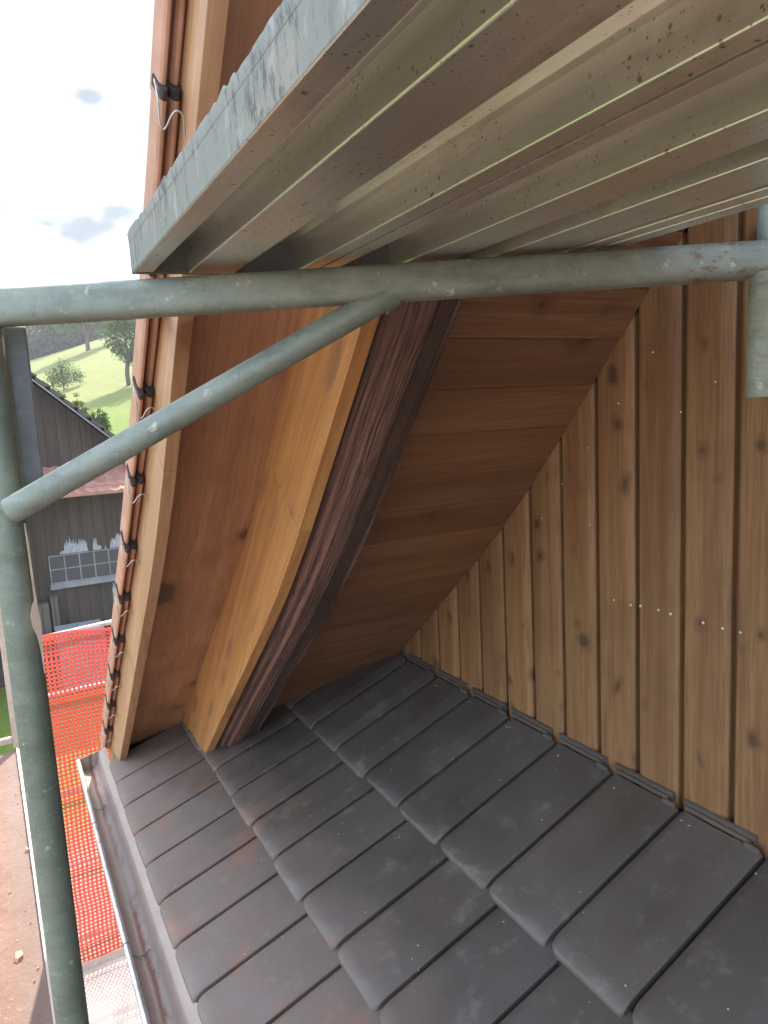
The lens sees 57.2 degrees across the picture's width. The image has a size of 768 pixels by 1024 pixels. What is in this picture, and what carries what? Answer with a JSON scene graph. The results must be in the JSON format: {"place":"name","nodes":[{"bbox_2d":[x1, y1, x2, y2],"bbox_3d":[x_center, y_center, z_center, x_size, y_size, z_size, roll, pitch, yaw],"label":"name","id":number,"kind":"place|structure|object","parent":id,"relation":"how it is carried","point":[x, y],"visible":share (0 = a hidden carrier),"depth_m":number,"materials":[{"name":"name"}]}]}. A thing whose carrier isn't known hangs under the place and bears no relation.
{"place":"outdoors","nodes":[
{"label":"outdoors","id":0,"kind":"place"},
{"bbox_2d":[0,372,125,687],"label":"old barn","id":1,"kind":"structure","parent":0,"point":[74,538],"depth_m":15.24,"materials":[{"name":"wood"}]},
{"bbox_2d":[48,547,118,589],"bbox_3d":[-6.104,1.177,15.471,2.295,0.722,0.064,-7,9,-28],"label":"window","id":2,"kind":"structure","parent":1,"relation":"in","point":[96,566],"depth_m":15.25,"materials":[{"name":"grey glass"}]},
{"bbox_2d":[0,330,134,961],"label":"ground","id":3,"kind":"structure","parent":0,"point":[104,387],"depth_m":51.01,"materials":[{"name":"plant"}]},
{"bbox_2d":[50,379,67,397],"bbox_3d":[-11.233,-2.051,24.559,0.832,5.094,0.527,-7,9,-28],"label":"sapling","id":4,"kind":"object","parent":3,"relation":"on","point":[53,384],"visible":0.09,"depth_m":24.25,"materials":[{"name":"green plant"}]},
{"bbox_2d":[43,358,85,389],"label":"bush","id":5,"kind":"object","parent":3,"relation":"on","point":[60,375],"visible":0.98,"depth_m":61.25,"materials":[{"name":"green plant"}]},
{"bbox_2d":[20,321,132,359],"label":"forest","id":6,"kind":"object","parent":3,"relation":"on","point":[44,340],"visible":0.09,"depth_m":106.58,"materials":[{"name":"green plant"}]},
{"bbox_2d":[42,620,110,639],"bbox_3d":[-1.970,0.781,4.881,1.202,0.102,0.033,-7,9,-28],"label":"guard rail","id":7,"kind":"object","parent":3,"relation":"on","point":[99,624],"visible":0.2,"depth_m":4.84,"materials":[{"name":"metal"}]},
{"bbox_2d":[42,627,122,962],"bbox_3d":[-1.873,1.967,4.992,0.801,2.418,0.045,-7,9,-28],"label":"safety net","id":8,"kind":"object","parent":7,"relation":"hanging from","point":[80,742],"visible":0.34,"depth_m":4.85,"materials":[{"name":"red plastic"}]},
{"bbox_2d":[61,788,80,796],"bbox_3d":[-1.911,1.906,5.037,1.200,0.047,0.033,-7,9,-28],"label":"guard rail","id":9,"kind":"object","parent":8,"relation":"attached to","point":[75,790],"depth_m":4.88,"materials":[{"name":"metal"}]},
{"bbox_2d":[48,681,104,696],"bbox_3d":[-1.948,1.199,4.939,1.200,0.047,0.033,-7,9,-28],"label":"guard rail","id":10,"kind":"object","parent":8,"relation":"attached to","point":[77,688],"depth_m":4.84,"materials":[{"name":"metal"}]},
{"bbox_2d":[69,854,97,865],"bbox_3d":[-1.883,2.430,5.109,1.200,0.047,0.033,-7,9,-28],"label":"guard rail","id":11,"kind":"object","parent":8,"relation":"attached to","point":[84,859],"depth_m":4.97,"materials":[{"name":"metal"}]},
{"bbox_2d":[79,924,114,940],"bbox_3d":[-1.854,2.994,5.188,1.200,0.047,0.033,-7,9,-28],"label":"guard rail","id":12,"kind":"object","parent":8,"relation":"attached to","point":[96,932],"depth_m":5.06,"materials":[{"name":"metal"}]},
{"bbox_2d":[72,392,90,415],"bbox_3d":[-10.576,-1.933,24.928,0.804,4.608,0.511,-7,9,-28],"label":"sapling","id":13,"kind":"object","parent":3,"relation":"on","point":[81,403],"visible":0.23,"depth_m":24.66,"materials":[{"name":"green plant"}]},
{"bbox_2d":[51,321,113,350],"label":"fruit tree","id":14,"kind":"object","parent":3,"relation":"on","point":[71,329],"visible":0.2,"depth_m":90.77,"materials":[{"name":"green plant"}]},
{"bbox_2d":[90,408,112,430],"bbox_3d":[-10.128,-1.719,25.201,1.059,3.994,0.517,-7,9,-28],"label":"sapling","id":15,"kind":"object","parent":3,"relation":"on","point":[102,419],"visible":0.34,"depth_m":25.02,"materials":[{"name":"green plant"}]},
{"bbox_2d":[99,319,135,385],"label":"walnut tree","id":16,"kind":"object","parent":3,"relation":"on","point":[120,343],"visible":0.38,"depth_m":55.68,"materials":[{"name":"green plant"}]},
{"bbox_2d":[0,204,767,1023],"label":"scaffolding","id":17,"kind":"object","parent":3,"relation":"on","point":[360,296],"visible":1,"depth_m":0.98,"materials":[{"name":"metal"}]},
{"bbox_2d":[0,746,55,1023],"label":"work platform","id":18,"kind":"structure","parent":17,"relation":"attached to","point":[24,999],"depth_m":2.50,"materials":[{"name":"plywood"},{"name":"steel"}]},
{"bbox_2d":[0,608,18,747],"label":"end guard","id":19,"kind":"object","parent":18,"relation":"attached to","point":[13,738],"visible":0.77,"depth_m":3.81,"materials":[{"name":"metal"}]},
{"bbox_2d":[14,950,23,962],"bbox_3d":[-1.197,1.458,2.307,0.030,0.016,0.043,-7,9,-28],"label":"tile fragment","id":20,"kind":"object","parent":18,"relation":"on","point":[19,955],"visible":1,"depth_m":2.30,"materials":[{"name":"ceramic"}]},
{"bbox_2d":[4,763,38,982],"bbox_3d":[-1.404,1.446,2.497,0.290,0.008,2.628,-7,9,-28],"label":"rubble grit","id":21,"kind":"object","parent":18,"relation":"on","point":[10,892],"visible":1,"depth_m":2.58,"materials":[{"name":"stone"}]},
{"bbox_2d":[82,948,141,1023],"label":"deck","id":22,"kind":"structure","parent":17,"relation":"attached to","point":[110,994],"depth_m":4.75,"materials":[{"name":"silver metal"}]},
{"bbox_2d":[127,0,767,274],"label":"scaffold deck","id":23,"kind":"structure","parent":17,"relation":"on","point":[327,131],"depth_m":0.54,"materials":[{"name":"metal"}]},
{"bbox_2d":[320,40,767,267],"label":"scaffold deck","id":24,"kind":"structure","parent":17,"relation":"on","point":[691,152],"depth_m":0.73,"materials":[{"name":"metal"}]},
{"bbox_2d":[76,0,767,1023],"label":"wooden house","id":25,"kind":"structure","parent":3,"relation":"on","point":[436,684],"depth_m":1.80,"materials":[{"name":"brown wood"}]},
{"bbox_2d":[0,0,154,287],"label":"sky","id":26,"kind":"structure","parent":0,"point":[75,92],"materials":[{"name":"white"}]},
{"bbox_2d":[54,619,106,691],"bbox_3d":[-6.292,3.006,14.680,0.900,1.280,0.740,-7,9,-28],"label":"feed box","id":27,"kind":"object","parent":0,"point":[68,626],"visible":0.2,"depth_m":14.44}
]}

